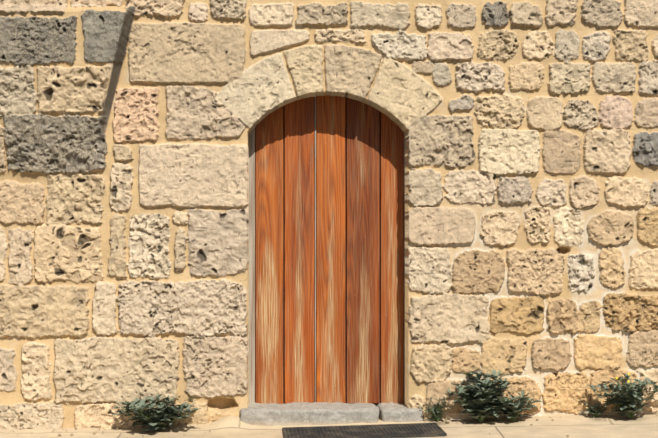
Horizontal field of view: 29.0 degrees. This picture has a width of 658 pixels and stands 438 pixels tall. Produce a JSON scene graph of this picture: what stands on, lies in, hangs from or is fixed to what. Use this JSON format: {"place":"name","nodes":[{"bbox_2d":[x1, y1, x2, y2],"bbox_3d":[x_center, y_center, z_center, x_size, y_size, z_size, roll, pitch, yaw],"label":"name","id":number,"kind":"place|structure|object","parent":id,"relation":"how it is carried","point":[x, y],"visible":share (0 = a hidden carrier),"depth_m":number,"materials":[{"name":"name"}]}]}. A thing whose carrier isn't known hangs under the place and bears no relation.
{"place":"outdoors","nodes":[
{"label":"outdoors","id":0,"kind":"place"},
{"bbox_2d":[0,414,657,437],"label":"ground","id":1,"kind":"structure","parent":0,"point":[600,426],"depth_m":7.80,"materials":[{"name":"beige concrete"}]},
{"bbox_2d":[113,394,200,430],"bbox_3d":[-1.050,1.181,7.803,0.511,0.237,0.377,0,0,-25],"label":"shrub","id":2,"kind":"object","parent":1,"relation":"on","point":[152,417],"visible":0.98,"depth_m":7.79,"materials":[{"name":"green plant"}]},
{"bbox_2d":[239,402,379,425],"bbox_3d":[-0.127,1.267,8.056,0.891,0.186,0.327,0,0,-2],"label":"stone doorstep","id":3,"kind":"object","parent":1,"relation":"on","point":[294,413],"visible":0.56,"depth_m":7.91,"materials":[{"name":"grey stone"}]},
{"bbox_2d":[0,0,657,429],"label":"stone wall","id":4,"kind":"structure","parent":1,"relation":"on","point":[526,126],"depth_m":7.96,"materials":[{"name":"beige stone"}]},
{"bbox_2d":[249,127,404,403],"bbox_3d":[-0.004,0.174,8.195,1.048,2.045,0.047,0,0,-2],"label":"door frame","id":5,"kind":"object","parent":4,"relation":"attached to","point":[251,266],"visible":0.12,"depth_m":8.15,"materials":[{"name":"grey stone"}]},
{"bbox_2d":[255,106,282,403],"bbox_3d":[-0.383,0.172,8.188,0.179,2.040,0.035,0,0,-2],"label":"door plank","id":6,"kind":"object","parent":5,"relation":"attached to","point":[269,258],"depth_m":8.17,"materials":[{"name":"brown wood"}]},
{"bbox_2d":[285,97,313,403],"bbox_3d":[-0.190,0.170,8.195,0.191,2.036,0.035,0,0,-2],"label":"door plank","id":7,"kind":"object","parent":5,"relation":"attached to","point":[299,251],"depth_m":8.18,"materials":[{"name":"brown wood"}]},
{"bbox_2d":[316,95,344,402],"bbox_3d":[0.012,0.172,8.201,0.187,2.040,0.035,0,0,-2],"label":"door plank","id":8,"kind":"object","parent":5,"relation":"attached to","point":[330,249],"depth_m":8.18,"materials":[{"name":"brown wood"}]},
{"bbox_2d":[347,98,379,402],"bbox_3d":[0.219,0.170,8.209,0.212,2.036,0.035,0,0,-2],"label":"door plank","id":9,"kind":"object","parent":5,"relation":"attached to","point":[363,252],"depth_m":8.19,"materials":[{"name":"brown wood"}]},
{"bbox_2d":[381,113,403,403],"bbox_3d":[0.407,0.172,8.215,0.148,2.040,0.035,0,0,-2],"label":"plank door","id":10,"kind":"structure","parent":5,"relation":"attached to","point":[392,261],"depth_m":8.20,"materials":[{"name":"brown wood"}]},
{"bbox_2d":[283,97,380,403],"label":"door gaps","id":11,"kind":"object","parent":4,"relation":"in","point":[314,253],"depth_m":8.21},
{"bbox_2d":[315,96,315,401],"bbox_3d":[-0.088,0.172,8.200,0.007,2.040,0.031,0,0,-2],"label":"gap","id":12,"kind":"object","parent":11,"relation":"attached to","point":[315,248],"depth_m":8.19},
{"bbox_2d":[13,412,657,435],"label":"ground rubble","id":13,"kind":"object","parent":1,"relation":"on","point":[443,419],"visible":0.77,"depth_m":7.89,"materials":[{"name":"beige stone"}]},
{"bbox_2d":[282,423,446,437],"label":"doormat","id":14,"kind":"object","parent":1,"relation":"on","point":[395,430],"visible":1,"depth_m":7.64,"materials":[{"name":"black rubber"}]},
{"bbox_2d":[377,402,422,421],"bbox_3d":[0.453,1.267,8.082,0.287,0.178,0.315,0,0,-2],"label":"stone step","id":15,"kind":"object","parent":1,"relation":"on","point":[393,412],"visible":0.42,"depth_m":7.93,"materials":[{"name":"grey stone"}]},
{"bbox_2d":[419,397,453,420],"bbox_3d":[0.669,1.186,7.945,0.218,0.160,0.156,0,0,-2],"label":"grassy weed","id":16,"kind":"object","parent":1,"relation":"on","point":[435,411],"visible":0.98,"depth_m":7.95,"materials":[{"name":"green plant"}]},
{"bbox_2d":[443,370,524,421],"bbox_3d":[0.976,1.099,7.899,0.478,0.324,0.349,0,0,28],"label":"weed bush","id":17,"kind":"object","parent":1,"relation":"on","point":[482,401],"visible":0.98,"depth_m":7.87,"materials":[{"name":"green plant"}]},
{"bbox_2d":[494,391,540,420],"bbox_3d":[1.145,1.166,7.947,0.284,0.183,0.277,0,0,43],"label":"weed bush","id":18,"kind":"object","parent":1,"relation":"on","point":[511,411],"visible":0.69,"depth_m":7.89,"materials":[{"name":"green plant"}]},
{"bbox_2d":[583,402,608,417],"bbox_3d":[1.676,1.200,7.976,0.144,0.094,0.113,0,0,-26],"label":"tiny weed","id":19,"kind":"object","parent":1,"relation":"on","point":[595,412],"visible":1,"depth_m":7.97,"materials":[{"name":"green plant"}]},
{"bbox_2d":[586,371,657,417],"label":"shrub","id":20,"kind":"object","parent":1,"relation":"on","point":[629,399],"visible":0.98,"depth_m":7.90,"materials":[{"name":"green plant"}]}
]}

